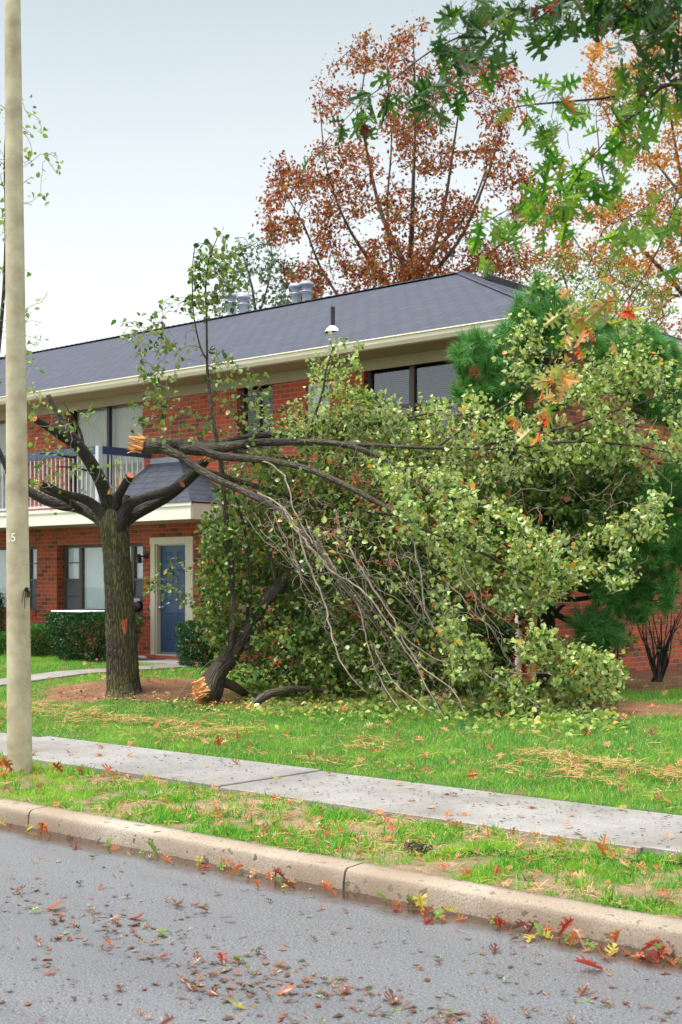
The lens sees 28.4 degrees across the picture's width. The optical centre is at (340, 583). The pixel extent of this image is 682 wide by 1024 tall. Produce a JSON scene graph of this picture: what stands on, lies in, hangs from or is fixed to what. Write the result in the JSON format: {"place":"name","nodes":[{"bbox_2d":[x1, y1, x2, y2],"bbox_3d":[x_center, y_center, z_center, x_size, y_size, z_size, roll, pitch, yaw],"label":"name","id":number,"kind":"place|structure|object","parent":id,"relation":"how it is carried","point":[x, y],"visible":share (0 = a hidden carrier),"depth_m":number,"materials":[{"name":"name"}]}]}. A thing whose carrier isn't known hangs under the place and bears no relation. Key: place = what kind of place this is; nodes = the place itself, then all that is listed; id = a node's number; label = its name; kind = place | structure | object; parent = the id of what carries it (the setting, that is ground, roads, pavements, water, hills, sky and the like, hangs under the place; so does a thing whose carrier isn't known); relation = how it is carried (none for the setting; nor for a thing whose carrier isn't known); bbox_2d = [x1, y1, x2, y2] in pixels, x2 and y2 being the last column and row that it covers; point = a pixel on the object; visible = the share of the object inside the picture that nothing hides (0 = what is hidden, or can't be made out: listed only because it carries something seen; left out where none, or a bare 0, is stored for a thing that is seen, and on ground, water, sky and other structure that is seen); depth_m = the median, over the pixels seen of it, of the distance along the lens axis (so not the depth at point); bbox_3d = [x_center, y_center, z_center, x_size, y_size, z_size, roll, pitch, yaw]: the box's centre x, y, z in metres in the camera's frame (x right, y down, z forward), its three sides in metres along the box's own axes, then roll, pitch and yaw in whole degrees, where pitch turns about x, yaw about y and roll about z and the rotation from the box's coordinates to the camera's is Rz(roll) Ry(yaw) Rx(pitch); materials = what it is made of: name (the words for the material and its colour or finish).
{"place":"outdoors","nodes":[
{"label":"outdoors","id":0,"kind":"place"},
{"bbox_2d":[0,657,261,686],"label":"front path","id":1,"kind":"structure","parent":0,"point":[168,663],"depth_m":20.48,"materials":[{"name":"concrete"}]},
{"bbox_2d":[138,657,164,659],"bbox_3d":[-3.397,1.303,23.380,0.650,0.017,0.370,0,0,41],"label":"doormat","id":2,"kind":"object","parent":1,"relation":"on","point":[147,658],"visible":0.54,"depth_m":23.27,"materials":[{"name":"fabric"}]},
{"bbox_2d":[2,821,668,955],"bbox_3d":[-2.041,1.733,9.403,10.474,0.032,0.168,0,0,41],"label":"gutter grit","id":3,"kind":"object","parent":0,"point":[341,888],"visible":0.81,"depth_m":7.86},
{"bbox_2d":[0,822,681,1023],"bbox_3d":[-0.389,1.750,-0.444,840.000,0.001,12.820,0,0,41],"label":"road","id":4,"kind":"structure","parent":0,"point":[251,912],"depth_m":6.33,"materials":[{"name":"asphalt"}]},
{"bbox_2d":[37,822,46,837],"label":"fallen leaf","id":5,"kind":"object","parent":4,"relation":"on","point":[41,825],"visible":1,"depth_m":9.29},
{"bbox_2d":[46,898,61,908],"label":"fallen leaf","id":6,"kind":"object","parent":4,"relation":"on","point":[55,905],"visible":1,"depth_m":7.22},
{"bbox_2d":[69,842,80,849],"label":"fallen leaf","id":7,"kind":"object","parent":4,"relation":"on","point":[75,846],"visible":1,"depth_m":8.89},
{"bbox_2d":[146,840,157,855],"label":"fallen leaf","id":8,"kind":"object","parent":4,"relation":"on","point":[152,846],"visible":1,"depth_m":8.60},
{"bbox_2d":[154,927,167,936],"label":"fallen leaf","id":9,"kind":"object","parent":4,"relation":"on","point":[162,933],"visible":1,"depth_m":6.68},
{"bbox_2d":[159,1013,181,1023],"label":"fallen leaf","id":10,"kind":"object","parent":4,"relation":"on","point":[168,1019],"visible":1,"depth_m":5.33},
{"bbox_2d":[182,978,199,991],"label":"fallen leaf","id":11,"kind":"object","parent":4,"relation":"on","point":[190,985],"visible":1,"depth_m":5.81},
{"bbox_2d":[215,861,226,869],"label":"fallen leaf","id":12,"kind":"object","parent":4,"relation":"on","point":[221,863],"visible":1,"depth_m":8.24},
{"bbox_2d":[215,951,227,962],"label":"fallen leaf","id":13,"kind":"object","parent":4,"relation":"on","point":[221,956],"visible":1,"depth_m":6.23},
{"bbox_2d":[220,857,233,866],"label":"fallen leaf","id":14,"kind":"object","parent":4,"relation":"on","point":[224,861],"visible":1,"depth_m":8.29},
{"bbox_2d":[230,862,242,874],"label":"fallen leaf","id":15,"kind":"object","parent":4,"relation":"on","point":[238,866],"visible":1,"depth_m":8.06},
{"bbox_2d":[230,1001,251,1008],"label":"fallen leaf","id":16,"kind":"object","parent":4,"relation":"on","point":[237,1005],"visible":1,"depth_m":5.54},
{"bbox_2d":[249,868,258,877],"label":"fallen leaf","id":17,"kind":"object","parent":4,"relation":"on","point":[254,872],"visible":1,"depth_m":8.03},
{"bbox_2d":[275,984,294,994],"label":"fallen leaf","id":18,"kind":"object","parent":4,"relation":"on","point":[286,990],"visible":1,"depth_m":5.75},
{"bbox_2d":[282,878,295,889],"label":"fallen leaf","id":19,"kind":"object","parent":4,"relation":"on","point":[286,882],"visible":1,"depth_m":7.68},
{"bbox_2d":[17,862,627,1023],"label":"road leaf litter","id":20,"kind":"object","parent":4,"relation":"on","point":[211,992],"visible":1,"depth_m":5.87,"materials":[{"name":"plant"}]},
{"bbox_2d":[317,880,336,896],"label":"fallen leaf","id":21,"kind":"object","parent":4,"relation":"on","point":[327,886],"visible":1,"depth_m":7.54,"materials":[{"name":"plant"}]},
{"bbox_2d":[0,831,680,1023],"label":"fallen leaves","id":22,"kind":"object","parent":4,"relation":"on","point":[290,982],"visible":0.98,"depth_m":6.00,"materials":[{"name":"plant"}]},
{"bbox_2d":[0,841,680,1023],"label":"road grit","id":23,"kind":"object","parent":4,"relation":"on","point":[308,958],"visible":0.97,"depth_m":6.04,"materials":[{"name":"gravel"}]},
{"bbox_2d":[0,798,681,956],"bbox_3d":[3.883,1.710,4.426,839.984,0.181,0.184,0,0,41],"label":"kerb","id":24,"kind":"structure","parent":4,"relation":"on","point":[602,922],"depth_m":7.62,"materials":[{"name":"concrete"}]},
{"bbox_2d":[383,988,397,1004],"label":"fallen leaf","id":25,"kind":"object","parent":4,"relation":"on","point":[390,998],"visible":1,"depth_m":5.64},
{"bbox_2d":[406,899,420,908],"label":"fallen leaf","id":26,"kind":"object","parent":4,"relation":"on","point":[412,903],"visible":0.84,"depth_m":7.20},
{"bbox_2d":[412,893,427,914],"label":"fallen leaf","id":27,"kind":"object","parent":4,"relation":"on","point":[421,903],"visible":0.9,"depth_m":7.13,"materials":[{"name":"plant"}]},
{"bbox_2d":[418,908,430,918],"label":"fallen leaf","id":28,"kind":"object","parent":4,"relation":"on","point":[424,911],"visible":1,"depth_m":7.00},
{"bbox_2d":[422,913,435,923],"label":"fallen leaf","id":29,"kind":"object","parent":4,"relation":"on","point":[429,921],"visible":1,"depth_m":6.95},
{"bbox_2d":[432,908,445,920],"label":"fallen leaf","id":30,"kind":"object","parent":29,"relation":"on","point":[438,914],"visible":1,"depth_m":6.96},
{"bbox_2d":[444,902,456,912],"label":"fallen leaf","id":31,"kind":"object","parent":4,"relation":"on","point":[449,908],"visible":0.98,"depth_m":7.12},
{"bbox_2d":[455,912,467,919],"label":"fallen leaf","id":32,"kind":"object","parent":4,"relation":"on","point":[459,918],"visible":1,"depth_m":7.01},
{"bbox_2d":[488,943,499,954],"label":"fallen leaf","id":33,"kind":"object","parent":4,"relation":"on","point":[494,949],"visible":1,"depth_m":6.39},
{"bbox_2d":[487,916,500,925],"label":"fallen leaf","id":34,"kind":"object","parent":4,"relation":"on","point":[495,921],"visible":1,"depth_m":6.83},
{"bbox_2d":[496,917,504,928],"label":"fallen leaf","id":35,"kind":"object","parent":4,"relation":"on","point":[500,920],"visible":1,"depth_m":6.80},
{"bbox_2d":[512,919,528,929],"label":"fallen leaf","id":36,"kind":"object","parent":4,"relation":"on","point":[521,923],"visible":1,"depth_m":6.76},
{"bbox_2d":[523,933,538,942],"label":"fallen leaf","id":37,"kind":"object","parent":4,"relation":"on","point":[528,940],"visible":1,"depth_m":6.60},
{"bbox_2d":[526,918,540,932],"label":"fallen leaf","id":38,"kind":"object","parent":4,"relation":"on","point":[531,927],"visible":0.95,"depth_m":6.72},
{"bbox_2d":[533,920,542,938],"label":"fallen leaf","id":39,"kind":"object","parent":4,"relation":"on","point":[538,928],"visible":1,"depth_m":6.66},
{"bbox_2d":[542,923,553,932],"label":"fallen leaf","id":40,"kind":"object","parent":4,"relation":"on","point":[551,928],"visible":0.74,"depth_m":6.73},
{"bbox_2d":[537,929,559,938],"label":"fallen leaf","id":41,"kind":"object","parent":4,"relation":"on","point":[547,935],"visible":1,"depth_m":6.65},
{"bbox_2d":[558,915,578,936],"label":"fallen leaf","id":42,"kind":"object","parent":4,"relation":"on","point":[565,925],"visible":1,"depth_m":6.65,"materials":[{"name":"plant"}]},
{"bbox_2d":[568,930,577,946],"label":"fallen leaf","id":43,"kind":"object","parent":4,"relation":"on","point":[574,934],"visible":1,"depth_m":6.48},
{"bbox_2d":[570,927,584,946],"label":"fallen leaf","id":44,"kind":"object","parent":4,"relation":"on","point":[578,937],"visible":0.99,"depth_m":6.51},
{"bbox_2d":[565,954,602,969],"bbox_3d":[1.104,1.713,6.075,0.129,0.067,0.151,0,0,44],"label":"fallen leaf","id":45,"kind":"object","parent":4,"relation":"on","point":[588,962],"visible":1,"depth_m":6.08,"materials":[{"name":"plant"}]},
{"bbox_2d":[578,983,589,995],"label":"fallen leaf","id":46,"kind":"object","parent":4,"relation":"on","point":[584,989],"visible":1,"depth_m":5.74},
{"bbox_2d":[604,943,618,955],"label":"fallen leaf","id":47,"kind":"object","parent":4,"relation":"on","point":[611,948],"visible":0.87,"depth_m":6.37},
{"bbox_2d":[608,928,620,945],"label":"fallen leaf","id":48,"kind":"object","parent":4,"relation":"on","point":[616,936],"visible":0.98,"depth_m":6.42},
{"bbox_2d":[631,952,650,959],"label":"fallen leaf","id":49,"kind":"object","parent":4,"relation":"on","point":[637,953],"visible":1,"depth_m":6.30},
{"bbox_2d":[641,936,662,951],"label":"fallen leaf","id":50,"kind":"object","parent":4,"relation":"on","point":[650,943],"visible":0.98,"depth_m":6.36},
{"bbox_2d":[653,942,665,960],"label":"fallen leaf","id":51,"kind":"object","parent":4,"relation":"on","point":[657,946],"visible":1,"depth_m":6.25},
{"bbox_2d":[651,942,669,962],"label":"fallen leaf","id":52,"kind":"object","parent":4,"relation":"on","point":[656,958],"visible":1,"depth_m":6.24,"materials":[{"name":"plant"}]},
{"bbox_2d":[666,957,679,964],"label":"fallen leaf","id":53,"kind":"object","parent":4,"relation":"on","point":[671,962],"visible":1,"depth_m":6.21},
{"bbox_2d":[0,654,681,814],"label":"lawn grass","id":54,"kind":"structure","parent":0,"point":[335,722],"depth_m":12.82,"materials":[{"name":"plant"}]},
{"bbox_2d":[213,736,222,745],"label":"fallen leaf","id":55,"kind":"object","parent":54,"relation":"on","point":[218,741],"visible":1,"depth_m":12.55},
{"bbox_2d":[463,768,480,778],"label":"fallen leaf","id":56,"kind":"object","parent":54,"relation":"on","point":[474,774],"visible":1,"depth_m":10.58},
{"bbox_2d":[616,765,628,779],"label":"fallen leaf","id":57,"kind":"object","parent":54,"relation":"on","point":[621,775],"visible":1,"depth_m":10.23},
{"bbox_2d":[0,650,681,918],"bbox_3d":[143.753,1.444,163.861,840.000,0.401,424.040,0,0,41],"label":"ground","id":58,"kind":"structure","parent":0,"point":[155,684],"depth_m":12.07,"materials":[{"name":"soil"}]},
{"bbox_2d":[0,593,5,649],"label":"clipped bush","id":59,"kind":"object","parent":58,"relation":"on","point":[1,613],"visible":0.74,"depth_m":26.41,"materials":[{"name":"green plant"}]},
{"bbox_2d":[0,631,6,654],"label":"clipped bush","id":60,"kind":"object","parent":58,"relation":"on","point":[3,637],"visible":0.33,"depth_m":25.16,"materials":[{"name":"green plant"}]},
{"bbox_2d":[4,0,32,774],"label":"lamp post","id":61,"kind":"object","parent":58,"relation":"on","point":[19,721],"visible":0.91,"depth_m":11.34,"materials":[{"name":"concrete"}]},
{"bbox_2d":[30,623,67,656],"bbox_3d":[-5.532,1.050,24.876,0.802,0.658,0.963,0,0,41],"label":"clipped bush","id":62,"kind":"object","parent":58,"relation":"on","point":[44,646],"visible":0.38,"depth_m":24.62,"materials":[{"name":"green plant"}]},
{"bbox_2d":[40,611,146,661],"bbox_3d":[-4.315,0.923,23.474,2.062,0.922,1.156,0,0,41],"label":"clipped bush","id":63,"kind":"object","parent":58,"relation":"on","point":[86,619],"visible":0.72,"depth_m":23.20,"materials":[{"name":"green plant"}]},
{"bbox_2d":[0,94,212,697],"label":"broken tree","id":64,"kind":"object","parent":58,"relation":"on","point":[113,518],"visible":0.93,"depth_m":16.60,"materials":[{"name":"brown plant"}]},
{"bbox_2d":[102,762,113,772],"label":"fallen leaf","id":65,"kind":"object","parent":58,"relation":"on","point":[109,769],"visible":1,"depth_m":11.02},
{"bbox_2d":[61,678,220,717],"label":"mulch","id":66,"kind":"object","parent":58,"relation":"on","point":[81,691],"visible":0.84,"depth_m":15.59,"materials":[{"name":"wood"}]},
{"bbox_2d":[73,689,297,714],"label":"wood chips","id":67,"kind":"object","parent":58,"relation":"on","point":[192,702],"visible":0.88,"depth_m":15.63,"materials":[{"name":"wood"}]},
{"bbox_2d":[175,619,240,667],"bbox_3d":[-2.125,0.972,21.756,0.980,0.817,0.980,0,0,41],"label":"clipped bush","id":68,"kind":"object","parent":58,"relation":"on","point":[185,647],"visible":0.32,"depth_m":21.52,"materials":[{"name":"green plant"}]},
{"bbox_2d":[204,232,306,316],"bbox_3d":[-2.497,-4.611,39.946,3.118,12.122,2.892,0,0,-6],"label":"willow tree","id":69,"kind":"object","parent":58,"relation":"on","point":[269,271],"visible":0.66,"depth_m":39.89,"materials":[{"name":"green plant"}]},
{"bbox_2d":[245,685,330,708],"bbox_3d":[-0.618,1.355,15.628,1.052,0.342,0.137,0,0,-20],"label":"broken branch","id":70,"kind":"object","parent":58,"relation":"on","point":[264,696],"visible":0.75,"depth_m":15.56,"materials":[{"name":"brown plant"}]},
{"bbox_2d":[111,227,544,703],"bbox_3d":[-0.007,-1.409,16.712,5.411,5.877,2.880,0,0,1],"label":"fallen tree","id":71,"kind":"object","parent":58,"relation":"on","point":[233,640],"visible":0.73,"depth_m":16.32,"materials":[{"name":"green plant"}]},
{"bbox_2d":[0,271,681,679],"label":"apartment building","id":72,"kind":"structure","parent":58,"relation":"on","point":[404,335],"depth_m":23.71,"materials":[{"name":"brick"}]},
{"bbox_2d":[0,420,5,512],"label":"window","id":73,"kind":"structure","parent":72,"relation":"in","point":[2,423],"depth_m":27.60,"materials":[{"name":"grey glass"}]},
{"bbox_2d":[0,547,36,609],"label":"window","id":74,"kind":"structure","parent":72,"relation":"in","point":[32,550],"depth_m":26.82,"materials":[{"name":"grey glass"}]},
{"bbox_2d":[51,610,104,612],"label":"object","id":75,"kind":"object","parent":72,"relation":"attached to","point":[81,611],"visible":0.82,"depth_m":23.51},
{"bbox_2d":[64,543,142,612],"bbox_3d":[-4.376,-0.097,25.269,2.530,1.261,0.095,0,0,41],"label":"window","id":76,"kind":"structure","parent":72,"relation":"in","point":[83,564],"depth_m":25.70,"materials":[{"name":"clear glass"}]},
{"bbox_2d":[71,402,141,501],"bbox_3d":[-4.268,-2.332,25.176,2.220,2.045,0.197,0,0,41],"label":"window","id":77,"kind":"structure","parent":72,"relation":"in","point":[110,426],"depth_m":25.23,"materials":[{"name":"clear glass"}]},
{"bbox_2d":[134,598,142,612],"bbox_3d":[-3.693,0.401,24.428,0.300,0.290,0.164,0,0,41],"label":"mailbox","id":78,"kind":"object","parent":72,"relation":"on","point":[138,604],"visible":0.81,"depth_m":24.35,"materials":[{"name":"black plastic"}]},
{"bbox_2d":[159,545,184,653],"bbox_3d":[-2.950,0.288,23.808,0.779,1.924,0.095,0,0,41],"label":"door","id":79,"kind":"structure","parent":72,"relation":"in","point":[171,613],"depth_m":23.90,"materials":[{"name":"blue paint"}]},
{"bbox_2d":[241,385,272,451],"bbox_3d":[-1.338,-2.815,22.521,0.835,1.230,0.110,0,0,41],"label":"window","id":80,"kind":"structure","parent":72,"relation":"in","point":[243,390],"depth_m":22.65,"materials":[{"name":"black glass"}]},
{"bbox_2d":[283,556,331,624],"bbox_3d":[-0.450,0.140,21.768,1.235,1.180,0.110,0,0,41],"label":"window","id":81,"kind":"structure","parent":72,"relation":"in","point":[313,556],"depth_m":21.73,"materials":[{"name":"black glass"}]},
{"bbox_2d":[308,382,328,438],"bbox_3d":[-0.316,-2.700,21.549,0.505,1.000,0.090,0,0,41],"label":"window","id":82,"kind":"structure","parent":72,"relation":"in","point":[314,385],"depth_m":21.65,"materials":[{"name":"glass"}]},
{"bbox_2d":[368,360,457,438],"bbox_3d":[1.122,-2.801,20.363,1.796,1.201,0.110,0,0,41],"label":"window","id":83,"kind":"structure","parent":72,"relation":"in","point":[413,369],"depth_m":20.34,"materials":[{"name":"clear glass"}]},
{"bbox_2d":[400,553,464,625],"bbox_3d":[1.406,0.140,20.140,1.324,1.180,0.110,0,0,41],"label":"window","id":84,"kind":"structure","parent":72,"relation":"in","point":[425,553],"depth_m":20.10,"materials":[{"name":"black glass"}]},
{"bbox_2d":[0,750,681,917],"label":"verge grass","id":85,"kind":"structure","parent":58,"relation":"on","point":[630,869],"depth_m":8.41,"materials":[{"name":"plant"}]},
{"bbox_2d":[0,755,7,769],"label":"fallen leaf","id":86,"kind":"object","parent":85,"relation":"on","point":[3,763],"visible":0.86,"depth_m":11.31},
{"bbox_2d":[2,760,12,770],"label":"fallen leaf","id":87,"kind":"object","parent":85,"relation":"on","point":[7,763],"visible":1,"depth_m":11.23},
{"bbox_2d":[53,761,62,771],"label":"fallen leaf","id":88,"kind":"object","parent":85,"relation":"on","point":[57,767],"visible":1,"depth_m":11.20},
{"bbox_2d":[548,836,569,844],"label":"fallen leaf","id":89,"kind":"object","parent":85,"relation":"on","point":[557,840],"visible":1,"depth_m":8.06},
{"bbox_2d":[595,841,608,855],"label":"fallen leaf","id":90,"kind":"object","parent":85,"relation":"on","point":[601,848],"visible":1,"depth_m":7.73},
{"bbox_2d":[0,666,681,807],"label":"needle litter","id":91,"kind":"object","parent":58,"relation":"on","point":[365,747],"visible":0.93,"depth_m":12.30,"materials":[{"name":"beige plant"}]},
{"bbox_2d":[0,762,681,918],"bbox_3d":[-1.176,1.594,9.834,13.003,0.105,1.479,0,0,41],"label":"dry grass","id":92,"kind":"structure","parent":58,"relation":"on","point":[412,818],"depth_m":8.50,"materials":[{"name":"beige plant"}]},
{"bbox_2d":[0,651,681,802],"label":"lawn leaf litter","id":93,"kind":"object","parent":58,"relation":"on","point":[453,761],"visible":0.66,"depth_m":12.94,"materials":[{"name":"plant"}]},
{"bbox_2d":[0,762,681,908],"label":"verge leaf litter","id":94,"kind":"object","parent":58,"relation":"on","point":[574,872],"visible":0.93,"depth_m":8.51,"materials":[{"name":"plant"}]},
{"bbox_2d":[280,566,436,674],"bbox_3d":[0.148,0.566,20.254,3.088,1.662,0.968,0,0,41],"label":"clipped bush","id":95,"kind":"object","parent":58,"relation":"on","point":[335,587],"visible":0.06,"depth_m":20.08,"materials":[{"name":"green plant"}]},
{"bbox_2d":[252,10,551,302],"bbox_3d":[1.802,-7.533,37.981,8.627,17.965,5.127,0,0,1],"label":"maple tree","id":96,"kind":"object","parent":58,"relation":"on","point":[411,267],"visible":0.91,"depth_m":37.33,"materials":[{"name":"red plant"}]},
{"bbox_2d":[127,272,681,718],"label":"broken limb","id":97,"kind":"object","parent":58,"relation":"on","point":[537,580],"visible":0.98,"depth_m":15.53,"materials":[{"name":"plant"}]},
{"bbox_2d":[240,690,630,735],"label":"fallen pear leaves","id":98,"kind":"object","parent":58,"relation":"on","point":[513,721],"visible":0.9,"depth_m":14.17,"materials":[{"name":"green plant"}]},
{"bbox_2d":[424,618,518,681],"bbox_3d":[1.789,0.942,18.520,1.350,0.919,0.899,0,0,41],"label":"clipped bush","id":99,"kind":"object","parent":58,"relation":"on","point":[506,631],"visible":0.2,"depth_m":18.14,"materials":[{"name":"green plant"}]},
{"bbox_2d":[301,0,681,446],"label":"oak tree","id":100,"kind":"object","parent":58,"relation":"on","point":[627,16],"visible":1,"depth_m":5.95,"materials":[{"name":"green plant"}]},
{"bbox_2d":[402,841,681,864],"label":"chain","id":101,"kind":"object","parent":58,"relation":"on","point":[421,848],"visible":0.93,"depth_m":7.98,"materials":[{"name":"metal"}]},
{"bbox_2d":[443,267,681,687],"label":"pine tree","id":102,"kind":"object","parent":58,"relation":"on","point":[594,624],"visible":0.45,"depth_m":16.93,"materials":[{"name":"green plant"}]},
{"bbox_2d":[507,0,681,337],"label":"orange tree","id":103,"kind":"object","parent":58,"relation":"on","point":[619,206],"visible":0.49,"depth_m":39.09,"materials":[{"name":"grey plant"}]},
{"bbox_2d":[516,238,679,329],"bbox_3d":[7.085,-3.932,35.935,4.804,10.764,3.614,0,0,0],"label":"distant green tree","id":104,"kind":"object","parent":58,"relation":"on","point":[605,270],"visible":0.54,"depth_m":35.83,"materials":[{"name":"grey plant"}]},
{"bbox_2d":[603,625,641,676],"bbox_3d":[3.868,0.972,19.299,0.746,0.816,1.081,0,0,4],"label":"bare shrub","id":105,"kind":"object","parent":58,"relation":"on","point":[634,640],"visible":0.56,"depth_m":18.92,"materials":[{"name":"brown plant"}]},
{"bbox_2d":[635,597,681,681],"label":"bare shrub","id":106,"kind":"object","parent":58,"relation":"on","point":[662,656],"visible":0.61,"depth_m":18.49,"materials":[{"name":"brown plant"}]},
{"bbox_2d":[0,733,681,856],"bbox_3d":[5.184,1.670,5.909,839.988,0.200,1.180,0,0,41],"label":"sidewalk","id":107,"kind":"structure","parent":0,"point":[247,778],"depth_m":10.07,"materials":[{"name":"concrete"}]},
{"bbox_2d":[1,739,681,846],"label":"sidewalk bark bits","id":108,"kind":"object","parent":107,"relation":"on","point":[413,793],"visible":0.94,"depth_m":10.01,"materials":[{"name":"wood"}]},
{"bbox_2d":[32,744,681,844],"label":"sidewalk leaf litter","id":109,"kind":"object","parent":107,"relation":"on","point":[464,814],"visible":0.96,"depth_m":10.11,"materials":[{"name":"plant"}]},
{"bbox_2d":[0,0,681,356],"label":"sky","id":110,"kind":"structure","parent":0,"point":[162,117],"materials":[{"name":"white"}]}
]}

